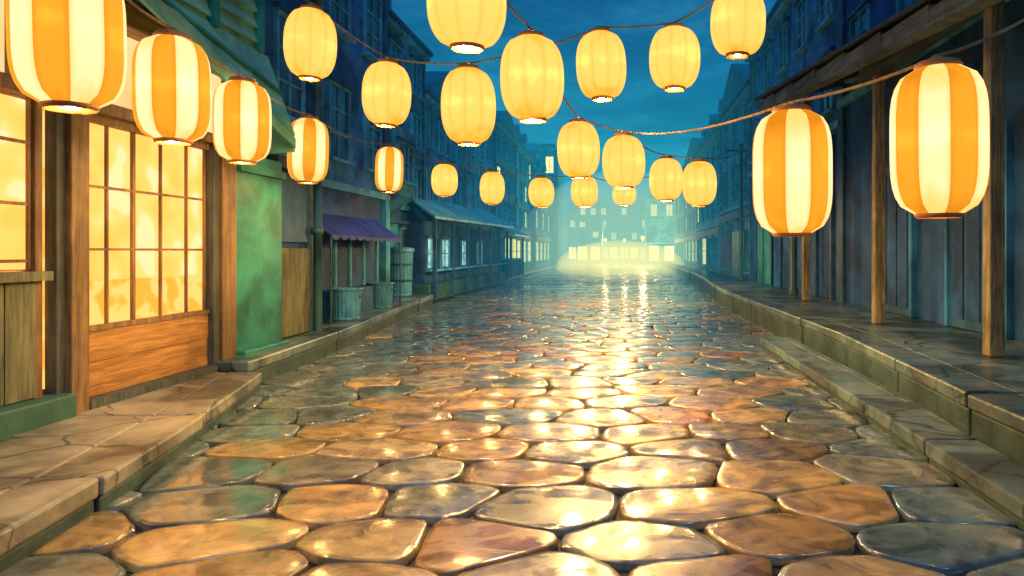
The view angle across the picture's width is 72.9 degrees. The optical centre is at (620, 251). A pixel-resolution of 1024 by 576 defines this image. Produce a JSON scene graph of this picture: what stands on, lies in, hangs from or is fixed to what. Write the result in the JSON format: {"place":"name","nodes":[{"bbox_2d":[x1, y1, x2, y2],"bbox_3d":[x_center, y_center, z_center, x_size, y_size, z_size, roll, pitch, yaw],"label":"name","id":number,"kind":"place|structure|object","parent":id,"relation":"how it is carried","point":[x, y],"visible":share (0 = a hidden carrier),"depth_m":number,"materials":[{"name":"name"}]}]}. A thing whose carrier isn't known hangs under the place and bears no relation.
{"place":"outdoors","nodes":[
{"label":"outdoors","id":0,"kind":"place"},
{"bbox_2d":[0,372,261,572],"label":"stone pavement","id":1,"kind":"structure","parent":0,"point":[58,478],"depth_m":5.02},
{"bbox_2d":[273,7,305,114],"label":"window frames","id":2,"kind":"structure","parent":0,"point":[277,11],"depth_m":10.32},
{"bbox_2d":[279,14,300,118],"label":"dark window panes","id":3,"kind":"object","parent":2,"relation":"in","point":[295,92],"visible":0.36,"depth_m":10.71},
{"bbox_2d":[216,294,432,384],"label":"stone pavement","id":4,"kind":"structure","parent":0,"point":[299,351],"depth_m":10.91,"materials":[{"name":"stone"}]},
{"bbox_2d":[328,287,364,319],"bbox_3d":[-5.420,1.030,13.500,0.612,0.620,0.612,0,0,39],"label":"metal trash can","id":5,"kind":"object","parent":4,"relation":"on","point":[346,303],"visible":0.94,"depth_m":13.29,"materials":[{"name":"metal"}]},
{"bbox_2d":[322,285,375,317],"bbox_3d":[-5.900,1.070,15.150,0.300,0.540,2.900,0,0,0],"label":"market stall counter","id":6,"kind":"object","parent":4,"relation":"on","point":[368,300],"visible":0.21,"depth_m":15.34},
{"bbox_2d":[322,231,374,289],"bbox_3d":[-6.025,0.090,15.150,0.050,1.380,3.300,0,0,0],"label":"stall back","id":7,"kind":"object","parent":6,"relation":"on","point":[342,263],"visible":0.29,"depth_m":14.98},
{"bbox_2d":[333,238,377,287],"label":"stall posts","id":8,"kind":"object","parent":6,"relation":"on","point":[350,262],"visible":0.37,"depth_m":15.11,"materials":[{"name":"wood"}]},
{"bbox_2d":[367,282,395,307],"bbox_3d":[-5.720,1.040,16.300,0.612,0.600,0.612,0,0,39],"label":"metal trash can","id":9,"kind":"object","parent":4,"relation":"on","point":[384,293],"visible":0.79,"depth_m":16.09,"materials":[{"name":"metal"}]},
{"bbox_2d":[390,247,414,296],"bbox_3d":[-6.550,0.600,20.300,0.828,1.480,0.828,0,0,0],"label":"metal barrel","id":10,"kind":"object","parent":4,"relation":"on","point":[406,268],"visible":0.69,"depth_m":20.01,"materials":[{"name":"metal"}]},
{"bbox_2d":[322,0,381,199],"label":"walls","id":11,"kind":"structure","parent":0,"point":[353,63],"depth_m":15.53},
{"bbox_2d":[322,188,379,290],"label":"ground floor cladding","id":12,"kind":"structure","parent":11,"relation":"attached to","point":[341,203],"depth_m":15.31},
{"bbox_2d":[329,24,377,174],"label":"window sills","id":13,"kind":"structure","parent":11,"relation":"attached to","point":[346,37],"depth_m":14.95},
{"bbox_2d":[326,0,381,167],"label":"window frames","id":14,"kind":"structure","parent":11,"relation":"attached to","point":[329,81],"depth_m":15.10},
{"bbox_2d":[331,0,378,169],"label":"dark window panes","id":15,"kind":"object","parent":14,"relation":"in","point":[334,99],"visible":0.43,"depth_m":14.94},
{"bbox_2d":[331,0,379,168],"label":"window muntins","id":16,"kind":"object","parent":14,"relation":"attached to","point":[373,38],"depth_m":15.03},
{"bbox_2d":[322,213,401,322],"bbox_3d":[-5.707,0.280,14.750,0.665,2.120,4.100,0,0,0],"label":"awning","id":17,"kind":"object","parent":11,"relation":"attached to","point":[335,227],"visible":0.97,"depth_m":14.49,"materials":[{"name":"fabric"}]},
{"bbox_2d":[380,200,389,281],"bbox_3d":[-5.975,0.020,17.350,0.150,2.640,0.300,0,0,0],"label":"pilaster","id":18,"kind":"object","parent":11,"relation":"attached to","point":[384,244],"visible":0.64,"depth_m":17.20,"materials":[{"name":"wood"}]},
{"bbox_2d":[382,0,387,193],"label":"corner quoins","id":19,"kind":"object","parent":11,"relation":"attached to","point":[385,49],"depth_m":17.41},
{"bbox_2d":[468,132,492,226],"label":"walls","id":20,"kind":"structure","parent":0,"point":[474,163],"depth_m":33.91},
{"bbox_2d":[432,263,566,301],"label":"stone pavement","id":21,"kind":"structure","parent":0,"point":[530,271],"depth_m":47.82,"materials":[{"name":"stone"}]},
{"bbox_2d":[405,198,513,300],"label":"veranda shed","id":22,"kind":"structure","parent":21,"relation":"on","point":[452,259],"depth_m":25.02,"materials":[{"name":"wood"}]},
{"bbox_2d":[426,238,482,269],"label":"window frames","id":23,"kind":"structure","parent":22,"relation":"in","point":[441,240],"depth_m":25.10,"materials":[{"name":"wood"}]},
{"bbox_2d":[499,226,527,277],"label":"market stall","id":24,"kind":"object","parent":21,"relation":"on","point":[516,266],"visible":0.86,"depth_m":40.55,"materials":[{"name":"wood"}]},
{"bbox_2d":[0,253,1023,575],"bbox_3d":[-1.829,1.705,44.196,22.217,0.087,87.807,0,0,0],"label":"cobblestone road","id":25,"kind":"structure","parent":0,"point":[478,364],"depth_m":5.26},
{"bbox_2d":[0,0,295,438],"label":"japanese shop","id":26,"kind":"structure","parent":25,"relation":"on","point":[135,261],"depth_m":6.94,"materials":[{"name":"beige paint"}]},
{"bbox_2d":[89,338,206,396],"bbox_3d":[-5.013,1.208,7.255,0.055,0.325,1.970,0,0,0],"label":"door panel","id":27,"kind":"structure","parent":26,"relation":"in","point":[115,373],"depth_m":7.15,"materials":[{"name":"brown wood"}]},
{"bbox_2d":[89,314,207,361],"bbox_3d":[-5.008,0.896,7.255,0.065,0.288,1.970,0,0,0],"label":"door panel upper","id":28,"kind":"structure","parent":26,"relation":"in","point":[119,341],"depth_m":7.14,"materials":[{"name":"brown wood"}]},
{"bbox_2d":[305,0,714,64],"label":"lantern rope","id":29,"kind":"object","parent":26,"relation":"attached to","point":[678,20],"visible":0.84,"depth_m":8.08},
{"bbox_2d":[283,2,336,81],"bbox_3d":[-3.539,-2.404,7.799,0.549,0.878,0.558,2,1,-6],"label":"round paper lantern","id":30,"kind":"object","parent":29,"relation":"hanging from","point":[310,43],"visible":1,"depth_m":7.60,"materials":[{"name":"yellow paper"}]},
{"bbox_2d":[362,58,410,127],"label":"round paper lantern","id":31,"kind":"object","parent":29,"relation":"hanging from","point":[386,93],"visible":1,"depth_m":8.09,"materials":[{"name":"yellow paper"}]},
{"bbox_2d":[441,62,495,145],"bbox_3d":[-1.780,-1.734,7.999,0.618,0.973,0.628,-1,2,-23],"label":"round paper lantern","id":32,"kind":"object","parent":29,"relation":"hanging from","point":[468,107],"visible":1,"depth_m":7.77,"materials":[{"name":"yellow paper"}]},
{"bbox_2d":[576,26,625,101],"bbox_3d":[-0.231,-2.264,8.200,0.598,0.893,0.608,-2,0,-34],"label":"round paper lantern","id":33,"kind":"object","parent":29,"relation":"hanging from","point":[601,64],"visible":1,"depth_m":7.97,"materials":[{"name":"yellow paper"}]},
{"bbox_2d":[649,22,699,92],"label":"round paper lantern","id":34,"kind":"object","parent":29,"relation":"hanging from","point":[674,59],"visible":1,"depth_m":7.78,"materials":[{"name":"yellow paper"}]},
{"bbox_2d":[710,0,765,59],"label":"round paper lantern","id":35,"kind":"object","parent":29,"relation":"hanging from","point":[737,27],"visible":1,"depth_m":7.18,"materials":[{"name":"yellow paper"}]},
{"bbox_2d":[280,0,304,9],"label":"walls","id":36,"kind":"structure","parent":25,"relation":"on","point":[294,4],"depth_m":10.96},
{"bbox_2d":[262,0,312,331],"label":"corner quoins","id":37,"kind":"object","parent":36,"relation":"attached to","point":[269,42],"depth_m":11.40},
{"bbox_2d":[282,248,309,337],"bbox_3d":[-5.190,0.635,10.725,0.060,1.370,1.250,0,0,0],"label":"boarding","id":38,"kind":"object","parent":37,"relation":"attached to","point":[295,291],"visible":0.64,"depth_m":10.84,"materials":[{"name":"brown wood"}]},
{"bbox_2d":[282,174,308,241],"bbox_3d":[-5.185,-0.675,10.725,0.070,1.050,1.150,0,0,0],"label":"shutter","id":39,"kind":"object","parent":36,"relation":"attached to","point":[295,211],"visible":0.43,"depth_m":10.79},
{"bbox_2d":[311,0,322,330],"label":"drain pipe","id":40,"kind":"object","parent":36,"relation":"attached to","point":[317,230],"visible":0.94,"depth_m":11.44,"materials":[{"name":"metal"}]},
{"bbox_2d":[322,179,389,200],"bbox_3d":[-5.990,-1.380,14.600,0.120,0.160,6.000,0,0,0],"label":"string course","id":41,"kind":"object","parent":36,"relation":"attached to","point":[339,186],"visible":0.57,"depth_m":15.22,"materials":[{"name":"wood"}]},
{"bbox_2d":[388,27,421,246],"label":"walls","id":42,"kind":"structure","parent":25,"relation":"on","point":[407,50],"depth_m":22.12,"materials":[{"name":"stone"}]},
{"bbox_2d":[388,126,414,197],"bbox_3d":[-6.550,-2.550,19.600,0.700,1.900,2.000,0,0,0],"label":"bay window body","id":43,"kind":"structure","parent":42,"relation":"attached to","point":[405,190],"depth_m":19.51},
{"bbox_2d":[388,0,421,246],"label":"window frames","id":44,"kind":"structure","parent":42,"relation":"attached to","point":[412,113],"depth_m":22.38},
{"bbox_2d":[388,2,419,246],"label":"dark window panes","id":45,"kind":"object","parent":44,"relation":"in","point":[410,149],"visible":0.25,"depth_m":21.68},
{"bbox_2d":[388,0,420,197],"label":"window muntins","id":46,"kind":"object","parent":44,"relation":"attached to","point":[415,125],"depth_m":22.91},
{"bbox_2d":[388,14,430,61],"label":"cornice","id":47,"kind":"structure","parent":42,"relation":"attached to","point":[397,29],"depth_m":21.52,"materials":[{"name":"wood"}]},
{"bbox_2d":[422,59,425,199],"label":"corner quoins","id":48,"kind":"object","parent":42,"relation":"attached to","point":[424,132],"visible":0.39,"depth_m":23.84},
{"bbox_2d":[426,102,464,214],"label":"walls","id":49,"kind":"structure","parent":25,"relation":"on","point":[434,155],"depth_m":26.27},
{"bbox_2d":[425,71,449,98],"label":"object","id":50,"kind":"structure","parent":49,"relation":"on","point":[435,80],"depth_m":25.80,"materials":[{"name":"stone"}]},
{"bbox_2d":[426,110,465,206],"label":"window frames","id":51,"kind":"structure","parent":49,"relation":"attached to","point":[439,122],"depth_m":27.06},
{"bbox_2d":[427,114,463,205],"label":"dark window panes","id":52,"kind":"object","parent":51,"relation":"in","point":[443,152],"visible":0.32,"depth_m":26.81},
{"bbox_2d":[497,130,515,257],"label":"walls","id":53,"kind":"structure","parent":25,"relation":"on","point":[508,197],"depth_m":42.32,"materials":[{"name":"stone"}]},
{"bbox_2d":[497,133,516,258],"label":"window frames","id":54,"kind":"structure","parent":53,"relation":"attached to","point":[503,139],"depth_m":41.53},
{"bbox_2d":[517,150,530,269],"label":"walls","id":55,"kind":"structure","parent":25,"relation":"on","point":[521,204],"depth_m":53.54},
{"bbox_2d":[517,132,530,261],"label":"window frames","id":56,"kind":"structure","parent":55,"relation":"attached to","point":[524,201],"depth_m":53.85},
{"bbox_2d":[532,171,548,268],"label":"walls","id":57,"kind":"structure","parent":25,"relation":"on","point":[546,211],"depth_m":60.84,"materials":[{"name":"stone"}]},
{"bbox_2d":[528,151,562,266],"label":"walls","id":58,"kind":"structure","parent":25,"relation":"on","point":[556,252],"depth_m":72.00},
{"bbox_2d":[574,217,603,262],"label":"building","id":59,"kind":"structure","parent":25,"relation":"on","point":[589,240],"depth_m":98.00,"materials":[{"name":"stone"}]},
{"bbox_2d":[566,203,644,260],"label":"building","id":60,"kind":"structure","parent":25,"relation":"on","point":[621,223],"depth_m":116.00,"materials":[{"name":"stone"}]},
{"bbox_2d":[569,247,644,257],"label":"shop windows","id":61,"kind":"structure","parent":60,"relation":"in","point":[613,250],"depth_m":115.98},
{"bbox_2d":[645,195,675,263],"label":"building","id":62,"kind":"structure","parent":25,"relation":"on","point":[660,228],"depth_m":90.00,"materials":[{"name":"stone"}]},
{"bbox_2d":[698,134,719,271],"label":"walls","id":63,"kind":"structure","parent":25,"relation":"on","point":[708,222],"depth_m":40.03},
{"bbox_2d":[697,123,719,265],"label":"window frames","id":64,"kind":"structure","parent":63,"relation":"attached to","point":[701,247],"depth_m":41.52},
{"bbox_2d":[722,95,748,271],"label":"walls","id":65,"kind":"structure","parent":25,"relation":"on","point":[728,163],"depth_m":31.71,"materials":[{"name":"stone"}]},
{"bbox_2d":[718,64,748,117],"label":"roof","id":66,"kind":"structure","parent":65,"relation":"on","point":[738,76],"depth_m":30.91,"materials":[{"name":"stone"}]},
{"bbox_2d":[721,103,748,233],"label":"window frames","id":67,"kind":"structure","parent":65,"relation":"attached to","point":[725,131],"depth_m":32.00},
{"bbox_2d":[722,106,747,270],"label":"dark window panes","id":68,"kind":"object","parent":67,"relation":"in","point":[745,184],"visible":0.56,"depth_m":28.86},
{"bbox_2d":[723,107,748,270],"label":"window muntins","id":69,"kind":"object","parent":67,"relation":"attached to","point":[734,195],"depth_m":28.94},
{"bbox_2d":[752,0,836,133],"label":"walls","id":70,"kind":"structure","parent":25,"relation":"on","point":[822,41],"depth_m":19.20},
{"bbox_2d":[745,0,792,61],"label":"cornice","id":71,"kind":"structure","parent":70,"relation":"attached to","point":[782,8],"depth_m":22.21,"materials":[{"name":"wood"}]},
{"bbox_2d":[749,14,835,164],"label":"window sills","id":72,"kind":"structure","parent":70,"relation":"attached to","point":[824,23],"depth_m":18.61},
{"bbox_2d":[752,0,834,149],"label":"window frames","id":73,"kind":"structure","parent":70,"relation":"attached to","point":[786,23],"depth_m":20.85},
{"bbox_2d":[753,0,831,139],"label":"dark window panes","id":74,"kind":"object","parent":73,"relation":"in","point":[800,44],"visible":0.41,"depth_m":19.48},
{"bbox_2d":[753,0,831,138],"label":"window muntins","id":75,"kind":"object","parent":73,"relation":"attached to","point":[803,29],"depth_m":19.14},
{"bbox_2d":[749,0,838,300],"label":"corner quoins","id":76,"kind":"object","parent":70,"relation":"attached to","point":[750,119],"visible":0.48,"depth_m":26.75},
{"bbox_2d":[751,133,836,299],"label":"ground floor cladding","id":77,"kind":"structure","parent":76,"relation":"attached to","point":[824,261],"depth_m":18.16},
{"bbox_2d":[658,260,1023,464],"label":"raised stone platform","id":78,"kind":"structure","parent":25,"relation":"on","point":[955,377],"depth_m":8.27,"materials":[{"name":"stone"}]},
{"bbox_2d":[720,232,731,275],"bbox_3d":[5.250,0.120,33.850,0.100,2.040,3.300,0,0,0],"label":"brick panel","id":79,"kind":"object","parent":78,"relation":"on","point":[725,250],"visible":0.86,"depth_m":33.46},
{"bbox_2d":[725,143,746,279],"bbox_3d":[4.750,-1.650,28.000,0.900,5.600,0.240,0,0,0],"label":"street pole","id":80,"kind":"object","parent":78,"relation":"on","point":[741,150],"visible":1,"depth_m":27.94,"materials":[{"name":"metal"}]},
{"bbox_2d":[126,0,731,180],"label":"lantern rope","id":81,"kind":"object","parent":80,"relation":"attached to","point":[163,24],"visible":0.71,"depth_m":8.87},
{"bbox_2d":[5,0,126,113],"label":"striped paper lantern","id":82,"kind":"object","parent":81,"relation":"hanging from","point":[67,56],"visible":1,"depth_m":3.53,"materials":[{"name":"orange paper"}]},
{"bbox_2d":[132,28,211,145],"bbox_3d":[-3.411,-1.264,5.200,0.500,0.888,0.508,-1,-1,-20],"label":"striped paper lantern","id":83,"kind":"object","parent":81,"relation":"hanging from","point":[171,90],"visible":1,"depth_m":5.02,"materials":[{"name":"orange paper"}]},
{"bbox_2d":[212,74,271,164],"bbox_3d":[-3.930,-1.379,7.100,0.530,0.928,0.538,0,0,-7],"label":"striped paper lantern","id":84,"kind":"object","parent":81,"relation":"hanging from","point":[241,121],"visible":1,"depth_m":6.90,"materials":[{"name":"orange paper"}]},
{"bbox_2d":[287,113,328,183],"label":"striped paper lantern","id":85,"kind":"object","parent":81,"relation":"hanging from","point":[308,161],"visible":0.88,"depth_m":9.40,"materials":[{"name":"orange paper"}]},
{"bbox_2d":[375,144,403,192],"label":"striped paper lantern","id":86,"kind":"object","parent":81,"relation":"hanging from","point":[389,163],"visible":1,"depth_m":13.79,"materials":[{"name":"orange paper"}]},
{"bbox_2d":[431,161,457,196],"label":"round paper lantern","id":87,"kind":"object","parent":81,"relation":"hanging from","point":[444,179],"visible":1,"depth_m":16.27,"materials":[{"name":"yellow paper"}]},
{"bbox_2d":[480,170,504,204],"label":"round paper lantern","id":88,"kind":"object","parent":81,"relation":"hanging from","point":[492,187],"visible":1,"depth_m":17.76,"materials":[{"name":"yellow paper"}]},
{"bbox_2d":[529,175,553,207],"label":"round paper lantern","id":89,"kind":"object","parent":81,"relation":"hanging from","point":[541,191],"visible":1,"depth_m":18.74,"materials":[{"name":"yellow paper"}]},
{"bbox_2d":[571,176,597,207],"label":"round paper lantern","id":90,"kind":"object","parent":81,"relation":"hanging from","point":[584,193],"visible":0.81,"depth_m":20.18,"materials":[{"name":"yellow paper"}]},
{"bbox_2d":[612,187,635,205],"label":"round paper lantern","id":91,"kind":"object","parent":81,"relation":"hanging from","point":[624,197],"visible":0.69,"depth_m":22.70,"materials":[{"name":"yellow paper"}]},
{"bbox_2d":[506,1,739,158],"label":"lantern rope","id":92,"kind":"object","parent":80,"relation":"attached to","point":[517,15],"visible":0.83,"depth_m":9.83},
{"bbox_2d":[427,0,505,53],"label":"round paper lantern","id":93,"kind":"object","parent":92,"relation":"hanging from","point":[469,26],"visible":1,"depth_m":5.01,"materials":[{"name":"yellow paper"}]},
{"bbox_2d":[500,29,563,123],"bbox_3d":[-0.828,-1.654,6.400,0.588,0.873,0.598,-1,1,-11],"label":"round paper lantern","id":94,"kind":"object","parent":92,"relation":"hanging from","point":[532,78],"visible":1,"depth_m":6.18,"materials":[{"name":"yellow paper"}]},
{"bbox_2d":[557,116,599,178],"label":"round paper lantern","id":95,"kind":"object","parent":92,"relation":"hanging from","point":[578,148],"visible":1,"depth_m":9.57,"materials":[{"name":"yellow paper"}]},
{"bbox_2d":[602,131,644,188],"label":"round paper lantern","id":96,"kind":"object","parent":92,"relation":"hanging from","point":[623,160],"visible":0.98,"depth_m":9.67,"materials":[{"name":"yellow paper"}]},
{"bbox_2d":[649,155,682,201],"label":"round paper lantern","id":97,"kind":"object","parent":92,"relation":"hanging from","point":[666,179],"visible":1,"depth_m":12.07,"materials":[{"name":"yellow paper"}]},
{"bbox_2d":[682,157,716,206],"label":"round paper lantern","id":98,"kind":"object","parent":92,"relation":"hanging from","point":[699,188],"visible":0.98,"depth_m":12.16,"materials":[{"name":"yellow paper"}]},
{"bbox_2d":[732,230,746,278],"bbox_3d":[5.225,0.120,30.000,0.150,2.040,3.000,0,0,0],"label":"green shutter","id":99,"kind":"object","parent":78,"relation":"on","point":[735,250],"visible":0.64,"depth_m":30.02,"materials":[{"name":"paint"}]},
{"bbox_2d":[757,224,772,284],"bbox_3d":[5.085,0.070,24.000,0.050,2.140,2.400,0,0,0],"label":"shop shutter","id":100,"kind":"object","parent":78,"relation":"on","point":[766,256],"visible":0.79,"depth_m":23.97,"materials":[{"name":"green paint"}]},
{"bbox_2d":[789,237,798,295],"bbox_3d":[4.550,-1.150,17.900,0.240,4.600,0.240,0,0,0],"label":"street pole","id":101,"kind":"object","parent":78,"relation":"on","point":[793,290],"visible":0.39,"depth_m":17.82,"materials":[{"name":"wood"}]},
{"bbox_2d":[755,134,833,299],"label":"cladding posts","id":102,"kind":"object","parent":78,"relation":"on","point":[831,258],"visible":0.38,"depth_m":17.69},
{"bbox_2d":[753,0,1004,356],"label":"wooden canopy","id":103,"kind":"object","parent":78,"relation":"on","point":[889,45],"visible":0.91,"depth_m":8.94,"materials":[{"name":"brown wood"}]},
{"bbox_2d":[623,19,1023,134],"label":"lantern rope","id":104,"kind":"object","parent":103,"relation":"attached to","point":[899,71],"visible":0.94,"depth_m":4.67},
{"bbox_2d":[752,100,832,236],"bbox_3d":[1.280,-0.620,5.099,0.574,1.018,0.583,-1,1,-31],"label":"striped paper lantern","id":105,"kind":"object","parent":104,"relation":"hanging from","point":[792,171],"visible":1,"depth_m":4.87,"materials":[{"name":"orange paper"}]},
{"bbox_2d":[889,54,989,218],"bbox_3d":[1.957,-0.709,4.200,0.554,1.008,0.563,-1,1,-6],"label":"striped paper lantern","id":106,"kind":"object","parent":104,"relation":"hanging from","point":[939,132],"visible":1,"depth_m":3.98,"materials":[{"name":"orange paper"}]},
{"bbox_2d":[760,337,1023,530],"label":"stone step","id":107,"kind":"object","parent":25,"relation":"on","point":[992,477],"visible":0.93,"depth_m":5.83,"materials":[{"name":"stone"}]},
{"bbox_2d":[845,0,1023,341],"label":"walls","id":108,"kind":"structure","parent":25,"relation":"on","point":[858,221],"depth_m":11.49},
{"bbox_2d":[839,0,844,301],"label":"corner quoins","id":109,"kind":"object","parent":108,"relation":"attached to","point":[841,171],"depth_m":15.62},
{"bbox_2d":[849,0,899,40],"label":"window frames","id":110,"kind":"structure","parent":108,"relation":"attached to","point":[867,7],"depth_m":14.01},
{"bbox_2d":[836,0,1009,108],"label":"string course","id":111,"kind":"object","parent":108,"relation":"attached to","point":[852,96],"visible":0.44,"depth_m":11.99,"materials":[{"name":"wood"}]},
{"bbox_2d":[908,121,1013,338],"bbox_3d":[5.070,-0.280,8.780,0.100,2.840,9.400,0,0,0],"label":"door frame","id":112,"kind":"object","parent":108,"relation":"attached to","point":[1009,241],"visible":0.45,"depth_m":8.88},
{"bbox_2d":[392,0,776,252],"label":"sky","id":113,"kind":"structure","parent":0,"point":[642,106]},
{"bbox_2d":[885,166,982,332],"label":"door leaves","id":114,"kind":"object","parent":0,"point":[964,323],"visible":0.25,"depth_m":10.28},
{"bbox_2d":[885,174,980,322],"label":"door panels","id":115,"kind":"object","parent":114,"relation":"attached to","point":[973,265],"visible":0.51,"depth_m":10.30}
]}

